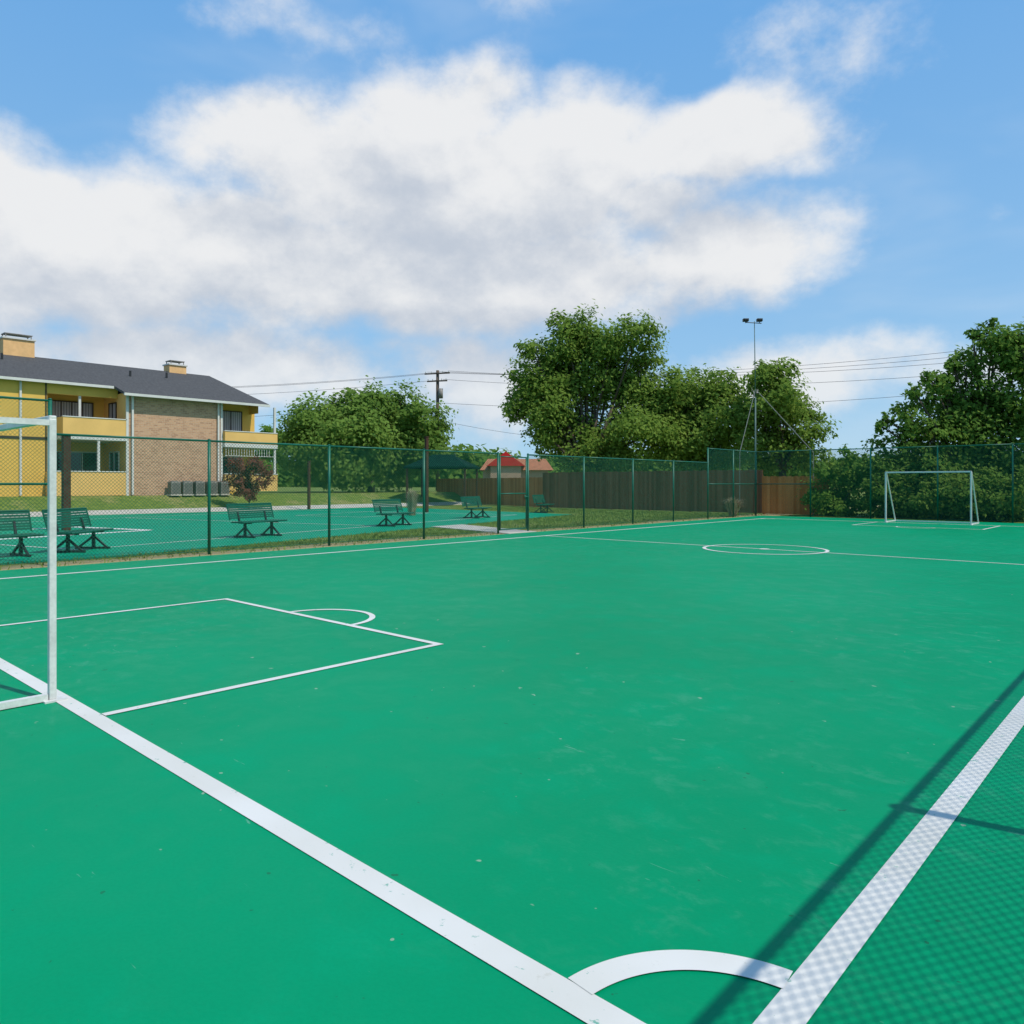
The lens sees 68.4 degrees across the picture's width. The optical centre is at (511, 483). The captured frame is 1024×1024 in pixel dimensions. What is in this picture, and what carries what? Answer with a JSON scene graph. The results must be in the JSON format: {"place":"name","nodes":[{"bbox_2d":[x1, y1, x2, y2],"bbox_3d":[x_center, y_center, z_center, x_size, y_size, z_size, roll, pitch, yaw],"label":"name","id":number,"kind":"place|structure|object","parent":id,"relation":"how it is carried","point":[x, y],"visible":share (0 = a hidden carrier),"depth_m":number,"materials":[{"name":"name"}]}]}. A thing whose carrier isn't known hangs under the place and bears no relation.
{"place":"outdoors","nodes":[
{"label":"outdoors","id":0,"kind":"place"},
{"bbox_2d":[2,502,472,517],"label":"concrete path","id":1,"kind":"structure","parent":0,"point":[178,510],"depth_m":41.48,"materials":[{"name":"grey concrete"}]},
{"bbox_2d":[405,488,419,515],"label":"ornamental grass","id":2,"kind":"object","parent":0,"point":[411,499],"depth_m":35.85,"materials":[{"name":"green plant"}]},
{"bbox_2d":[0,487,1023,570],"bbox_3d":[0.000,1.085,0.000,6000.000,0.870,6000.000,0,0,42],"label":"ground","id":3,"kind":"structure","parent":0,"point":[189,502],"depth_m":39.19,"materials":[{"name":"green plant"}]},
{"bbox_2d":[0,396,51,565],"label":"chain link fence","id":4,"kind":"object","parent":3,"relation":"on","point":[49,407],"visible":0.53,"depth_m":13.71,"materials":[{"name":"green metal"}]},
{"bbox_2d":[0,332,277,496],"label":"apartment building","id":5,"kind":"structure","parent":3,"relation":"on","point":[171,400],"depth_m":43.19,"materials":[{"name":"yellow paint"}]},
{"bbox_2d":[52,400,92,417],"bbox_3d":[-25.087,-3.725,42.939,0.060,1.970,2.270,0,0,42],"label":"window","id":6,"kind":"structure","parent":5,"relation":"in","point":[59,408],"depth_m":42.91,"materials":[{"name":"grey glass"}]},
{"bbox_2d":[57,451,96,470],"bbox_3d":[-25.003,-0.850,43.031,0.060,2.020,2.620,0,0,42],"label":"window","id":7,"kind":"structure","parent":5,"relation":"in","point":[74,460],"depth_m":43.33,"materials":[{"name":"black glass"}]},
{"bbox_2d":[108,402,116,418],"bbox_3d":[-22.935,-4.025,43.267,1.120,1.270,0.060,0,0,42],"label":"window","id":8,"kind":"structure","parent":5,"relation":"in","point":[112,407],"depth_m":43.24,"materials":[{"name":"grey glass"}]},
{"bbox_2d":[109,451,119,470],"bbox_3d":[-22.750,-1.250,43.099,1.420,1.220,0.060,0,0,42],"label":"window","id":9,"kind":"structure","parent":5,"relation":"in","point":[114,463],"depth_m":43.08,"materials":[{"name":"black glass"}]},
{"bbox_2d":[223,410,241,430],"bbox_3d":[-17.906,-3.700,47.995,0.060,1.920,1.520,0,0,42],"label":"window","id":10,"kind":"structure","parent":5,"relation":"in","point":[232,420],"depth_m":48.09,"materials":[{"name":"grey glass"}]},
{"bbox_2d":[223,456,241,473],"bbox_3d":[-17.906,-0.800,47.995,0.060,1.920,1.520,0,0,42],"label":"window","id":11,"kind":"structure","parent":5,"relation":"in","point":[224,457],"depth_m":47.79,"materials":[{"name":"black glass"}]},
{"bbox_2d":[166,481,181,495],"bbox_3d":[-19.449,0.245,43.380,0.640,0.850,0.640,0,0,42],"label":"air conditioner","id":12,"kind":"object","parent":3,"relation":"on","point":[171,490],"visible":0.79,"depth_m":43.17,"materials":[{"name":"metal"}]},
{"bbox_2d":[180,481,193,495],"bbox_3d":[-19.000,0.245,43.959,0.640,0.850,0.640,0,0,44],"label":"air conditioner","id":13,"kind":"object","parent":3,"relation":"on","point":[185,487],"visible":0.75,"depth_m":43.76,"materials":[{"name":"metal"}]},
{"bbox_2d":[192,481,205,494],"bbox_3d":[-18.519,0.245,44.494,0.640,0.850,0.640,0,0,39],"label":"air conditioner","id":14,"kind":"object","parent":3,"relation":"on","point":[196,487],"visible":0.74,"depth_m":44.30,"materials":[{"name":"metal"}]},
{"bbox_2d":[205,481,218,494],"bbox_3d":[-17.960,0.245,44.999,0.640,0.850,0.640,0,0,41],"label":"air conditioner","id":15,"kind":"object","parent":3,"relation":"on","point":[214,491],"visible":0.51,"depth_m":44.83,"materials":[{"name":"metal"}]},
{"bbox_2d":[218,481,229,494],"bbox_3d":[-17.446,0.245,45.546,0.640,0.850,0.640,0,0,41],"label":"air conditioner","id":16,"kind":"object","parent":3,"relation":"on","point":[220,492],"visible":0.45,"depth_m":45.31,"materials":[{"name":"metal"}]},
{"bbox_2d":[221,455,277,508],"bbox_3d":[-15.095,-0.048,43.406,2.754,3.248,2.715,0,0,42],"label":"shrub","id":17,"kind":"object","parent":3,"relation":"on","point":[242,486],"visible":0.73,"depth_m":43.08,"materials":[{"name":"red plant"}]},
{"bbox_2d":[255,423,289,471],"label":"tree","id":18,"kind":"object","parent":3,"relation":"on","point":[267,429],"visible":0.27,"depth_m":74.61,"materials":[{"name":"green plant"}]},
{"bbox_2d":[57,433,498,560],"bbox_3d":[-4.497,0.273,18.517,0.075,2.495,12.170,0,0,42],"label":"chain link fence","id":19,"kind":"object","parent":3,"relation":"on","point":[329,457],"visible":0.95,"depth_m":17.16,"materials":[{"name":"green metal"}]},
{"bbox_2d":[499,456,527,529],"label":"chain link gate","id":20,"kind":"structure","parent":19,"relation":"attached to","point":[500,492],"depth_m":23.43,"materials":[{"name":"green metal"}]},
{"bbox_2d":[0,507,570,563],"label":"play court surface","id":21,"kind":"object","parent":3,"relation":"on","point":[257,528],"visible":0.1,"depth_m":25.40,"materials":[{"name":"paint"}]},
{"bbox_2d":[0,510,43,556],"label":"park bench","id":22,"kind":"object","parent":21,"relation":"on","point":[15,526],"visible":0.81,"depth_m":15.74,"materials":[{"name":"green metal"}]},
{"bbox_2d":[61,436,70,530],"bbox_3d":[-14.432,-0.040,24.393,0.260,3.120,0.260,0,0,42],"label":"wooden post","id":23,"kind":"object","parent":21,"relation":"on","point":[64,494],"visible":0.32,"depth_m":24.31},
{"bbox_2d":[41,507,111,552],"bbox_3d":[-9.721,1.025,16.966,0.800,0.950,1.676,0,0,0],"label":"park bench","id":24,"kind":"object","parent":21,"relation":"on","point":[80,547],"visible":0.73,"depth_m":17.02,"materials":[{"name":"green metal"}]},
{"bbox_2d":[0,510,509,549],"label":"play court markings","id":25,"kind":"object","parent":21,"relation":"on","point":[168,542],"visible":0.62,"depth_m":24.25,"materials":[{"name":"white paint"}]},
{"bbox_2d":[226,503,286,537],"bbox_3d":[-7.237,1.025,21.478,0.800,0.950,1.676,0,0,27],"label":"park bench","id":26,"kind":"object","parent":21,"relation":"on","point":[259,507],"visible":0.83,"depth_m":21.49,"materials":[{"name":"green metal"}]},
{"bbox_2d":[307,461,310,508],"bbox_3d":[-12.041,0.075,44.677,0.180,2.890,0.180,0,0,42],"label":"wooden post","id":27,"kind":"object","parent":21,"relation":"on","point":[309,481],"visible":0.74,"depth_m":44.65,"materials":[{"name":"wood"}]},
{"bbox_2d":[372,499,413,526],"bbox_3d":[-4.242,1.025,27.138,0.800,0.950,1.676,0,0,27],"label":"park bench","id":28,"kind":"object","parent":21,"relation":"on","point":[390,506],"visible":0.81,"depth_m":27.16,"materials":[{"name":"green metal"}]},
{"bbox_2d":[424,436,428,511],"bbox_3d":[-4.534,-0.500,39.997,0.200,4.040,0.200,0,0,42],"label":"wooden post","id":29,"kind":"object","parent":21,"relation":"on","point":[426,467],"visible":0.74,"depth_m":39.94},
{"bbox_2d":[460,496,490,518],"bbox_3d":[-1.555,1.025,33.349,0.800,0.950,1.676,0,0,27],"label":"park bench","id":30,"kind":"object","parent":21,"relation":"on","point":[473,508],"visible":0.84,"depth_m":33.42,"materials":[{"name":"green metal"}]},
{"bbox_2d":[265,375,460,492],"bbox_3d":[-11.591,-3.964,59.824,13.429,9.505,15.050,0,0,42],"label":"tree","id":31,"kind":"object","parent":3,"relation":"on","point":[361,420],"visible":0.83,"depth_m":57.57,"materials":[{"name":"green plant"}]},
{"bbox_2d":[424,370,449,489],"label":"utility pole","id":32,"kind":"object","parent":3,"relation":"on","point":[439,393],"visible":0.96,"depth_m":69.85,"materials":[{"name":"wood"}]},
{"bbox_2d":[235,373,423,386],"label":"overhead cable","id":33,"kind":"object","parent":32,"relation":"attached to","point":[326,381],"visible":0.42,"depth_m":68.68,"materials":[{"name":"black rubber"}]},
{"bbox_2d":[233,372,443,387],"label":"overhead cable","id":34,"kind":"object","parent":32,"relation":"attached to","point":[338,381],"visible":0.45,"depth_m":68.24,"materials":[{"name":"black rubber"}]},
{"bbox_2d":[261,380,433,393],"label":"overhead cable","id":35,"kind":"object","parent":32,"relation":"attached to","point":[341,388],"visible":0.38,"depth_m":68.41,"materials":[{"name":"black rubber"}]},
{"bbox_2d":[456,363,941,376],"bbox_3d":[18.999,-9.600,60.473,53.056,1.726,0.026,0,0,20],"label":"overhead cable","id":36,"kind":"object","parent":32,"relation":"attached to","point":[800,372],"visible":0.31,"depth_m":58.14,"materials":[{"name":"black rubber"}]},
{"bbox_2d":[433,348,980,374],"bbox_3d":[17.252,-9.987,61.525,53.364,1.452,0.026,0,0,19],"label":"overhead cable","id":37,"kind":"object","parent":32,"relation":"attached to","point":[756,368],"visible":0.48,"depth_m":58.94,"materials":[{"name":"black rubber"}]},
{"bbox_2d":[439,354,979,374],"bbox_3d":[18.125,-9.737,60.999,53.209,1.451,0.026,0,0,20],"label":"overhead cable","id":38,"kind":"object","parent":32,"relation":"attached to","point":[791,369],"visible":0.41,"depth_m":58.05,"materials":[{"name":"black rubber"}]},
{"bbox_2d":[448,389,981,405],"bbox_3d":[18.125,-7.012,60.999,53.209,1.402,0.026,0,0,20],"label":"overhead cable","id":39,"kind":"object","parent":32,"relation":"attached to","point":[808,402],"visible":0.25,"depth_m":58.36,"materials":[{"name":"black rubber"}]},
{"bbox_2d":[444,370,998,386],"bbox_3d":[18.562,-8.805,60.736,53.132,1.814,0.026,0,0,20],"label":"overhead cable","id":40,"kind":"object","parent":32,"relation":"attached to","point":[739,385],"visible":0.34,"depth_m":58.70,"materials":[{"name":"black rubber"}]},
{"bbox_2d":[403,454,479,502],"bbox_3d":[-4.968,-0.318,54.000,4.600,3.600,3.600,0,0,12],"label":"shade canopy","id":41,"kind":"object","parent":3,"relation":"on","point":[458,462],"visible":0.53,"depth_m":52.89,"materials":[{"name":"metal"}]},
{"bbox_2d":[431,524,536,533],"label":"gate walkway","id":42,"kind":"structure","parent":3,"relation":"on","point":[489,530],"depth_m":24.75,"materials":[{"name":"concrete"}]},
{"bbox_2d":[437,477,542,506],"bbox_3d":[-2.103,0.535,55.688,0.174,1.970,16.861,0,0,-29],"label":"wooden fence","id":43,"kind":"object","parent":3,"relation":"on","point":[458,488],"visible":0.49,"depth_m":53.87,"materials":[{"name":"brown wood"}]},
{"bbox_2d":[0,515,1023,1023],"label":"soccer court surface","id":44,"kind":"object","parent":3,"relation":"on","point":[564,753],"visible":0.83,"depth_m":3.93,"materials":[{"name":"rubber"}]},
{"bbox_2d":[0,415,67,709],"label":"soccer goal","id":45,"kind":"object","parent":44,"relation":"on","point":[50,423],"visible":1,"depth_m":5.20,"materials":[{"name":"white metal"}]},
{"bbox_2d":[0,518,1023,1023],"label":"court markings","id":46,"kind":"object","parent":44,"relation":"on","point":[808,986],"visible":1,"depth_m":2.67,"materials":[{"name":"white paint"}]},
{"bbox_2d":[885,471,978,524],"bbox_3d":[16.084,0.511,28.919,3.020,1.978,1.332,0,0,42],"label":"soccer goal","id":47,"kind":"object","parent":44,"relation":"on","point":[971,484],"visible":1,"depth_m":28.66,"materials":[{"name":"white metal"}]},
{"bbox_2d":[532,495,553,512],"bbox_3d":[1.683,1.045,39.868,0.800,0.950,1.676,0,0,22],"label":"park bench","id":48,"kind":"object","parent":3,"relation":"on","point":[538,500],"visible":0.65,"depth_m":39.56,"materials":[{"name":"green metal"}]},
{"bbox_2d":[498,299,688,471],"bbox_3d":[6.632,-5.908,56.337,14.366,15.136,10.895,0,0,26],"label":"tree","id":49,"kind":"object","parent":3,"relation":"on","point":[575,362],"visible":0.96,"depth_m":54.31,"materials":[{"name":"green plant"}]},
{"bbox_2d":[527,453,707,530],"bbox_3d":[4.504,0.273,28.389,0.075,2.495,11.940,0,0,42],"label":"chain link fence","id":50,"kind":"object","parent":3,"relation":"on","point":[584,489],"visible":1,"depth_m":27.46,"materials":[{"name":"green metal"}]},
{"bbox_2d":[255,443,1000,486],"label":"distant trees","id":51,"kind":"object","parent":3,"relation":"on","point":[460,447],"visible":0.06,"depth_m":153.06,"materials":[{"name":"green plant"}]},
{"bbox_2d":[543,469,762,512],"bbox_3d":[7.406,0.385,43.297,14.600,2.269,0.174,0,0,42],"label":"wooden fence","id":52,"kind":"object","parent":3,"relation":"on","point":[638,486],"visible":0.62,"depth_m":42.77,"materials":[{"name":"brown wood"}]},
{"bbox_2d":[638,361,764,470],"bbox_3d":[14.139,-3.729,55.994,9.896,10.748,10.726,0,0,23],"label":"tree","id":53,"kind":"object","parent":3,"relation":"on","point":[707,410],"visible":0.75,"depth_m":53.92,"materials":[{"name":"green plant"}]},
{"bbox_2d":[707,447,756,518],"bbox_3d":[10.149,-0.037,34.580,0.075,3.115,4.895,0,0,42],"label":"chain link fence","id":54,"kind":"object","parent":3,"relation":"on","point":[733,479],"visible":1,"depth_m":34.46,"materials":[{"name":"green metal"}]},
{"bbox_2d":[739,318,813,514],"bbox_3d":[12.823,-3.320,36.843,3.502,9.680,0.836,0,0,5],"label":"light pole","id":55,"kind":"object","parent":3,"relation":"on","point":[746,320],"visible":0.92,"depth_m":37.07,"materials":[{"name":"black metal"}]},
{"bbox_2d":[756,450,809,515],"bbox_3d":[12.737,-0.055,35.481,2.614,3.034,0.044,0,0,42],"label":"chain link fence","id":56,"kind":"object","parent":3,"relation":"on","point":[780,484],"visible":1,"depth_m":35.45,"materials":[{"name":"green metal"}]},
{"bbox_2d":[728,357,841,476],"bbox_3d":[18.137,-3.523,51.041,6.908,10.344,6.374,0,0,-18],"label":"tree","id":57,"kind":"object","parent":3,"relation":"on","point":[779,394],"visible":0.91,"depth_m":50.26,"materials":[{"name":"green plant"}]},
{"bbox_2d":[762,476,828,514],"bbox_3d":[13.891,0.560,36.977,3.300,1.919,0.174,0,0,42],"label":"wooden fence","id":58,"kind":"object","parent":3,"relation":"on","point":[799,508],"visible":0.57,"depth_m":37.22,"materials":[{"name":"brown wood"}]},
{"bbox_2d":[796,444,881,516],"bbox_3d":[15.616,-0.135,35.602,4.038,3.549,2.952,0,0,-10],"label":"shrub","id":59,"kind":"object","parent":3,"relation":"on","point":[836,492],"visible":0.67,"depth_m":35.15,"materials":[{"name":"green plant"}]},
{"bbox_2d":[850,458,928,517],"bbox_3d":[17.272,0.220,34.230,3.676,2.838,3.222,0,0,4],"label":"shrub","id":60,"kind":"object","parent":3,"relation":"on","point":[874,491],"visible":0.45,"depth_m":33.71,"materials":[{"name":"green plant"}]},
{"bbox_2d":[810,443,1023,522],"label":"chain link fence","id":61,"kind":"object","parent":3,"relation":"on","point":[999,464],"visible":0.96,"depth_m":31.36,"materials":[{"name":"green metal"}]},
{"bbox_2d":[892,473,969,519],"bbox_3d":[18.424,0.551,32.784,3.175,2.177,3.452,0,0,-22],"label":"shrub","id":62,"kind":"object","parent":3,"relation":"on","point":[924,504],"visible":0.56,"depth_m":32.27,"materials":[{"name":"green plant"}]},
{"bbox_2d":[857,317,1023,517],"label":"tree","id":63,"kind":"object","parent":3,"relation":"on","point":[974,417],"visible":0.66,"depth_m":34.08,"materials":[{"name":"green plant"}]},
{"bbox_2d":[936,464,1023,520],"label":"shrub","id":64,"kind":"object","parent":3,"relation":"on","point":[988,482],"visible":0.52,"depth_m":31.02,"materials":[{"name":"green plant"}]},
{"bbox_2d":[977,465,1023,521],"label":"shrub","id":65,"kind":"object","parent":3,"relation":"on","point":[1008,510],"visible":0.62,"depth_m":30.07,"materials":[{"name":"green plant"}]},
{"bbox_2d":[986,321,1023,489],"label":"tree","id":66,"kind":"object","parent":3,"relation":"on","point":[1017,359],"visible":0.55,"depth_m":33.25,"materials":[{"name":"green plant"}]},
{"bbox_2d":[0,0,1023,460],"label":"sky","id":67,"kind":"structure","parent":0,"point":[247,194],"materials":[{"name":"blue"}]},
{"bbox_2d":[480,452,552,477],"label":"shop building","id":68,"kind":"structure","parent":0,"point":[509,467],"depth_m":94.61,"materials":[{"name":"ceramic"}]},
{"bbox_2d":[721,497,742,516],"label":"ornamental grass","id":69,"kind":"object","parent":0,"point":[736,506],"depth_m":34.74,"materials":[{"name":"green plant"}]}
]}

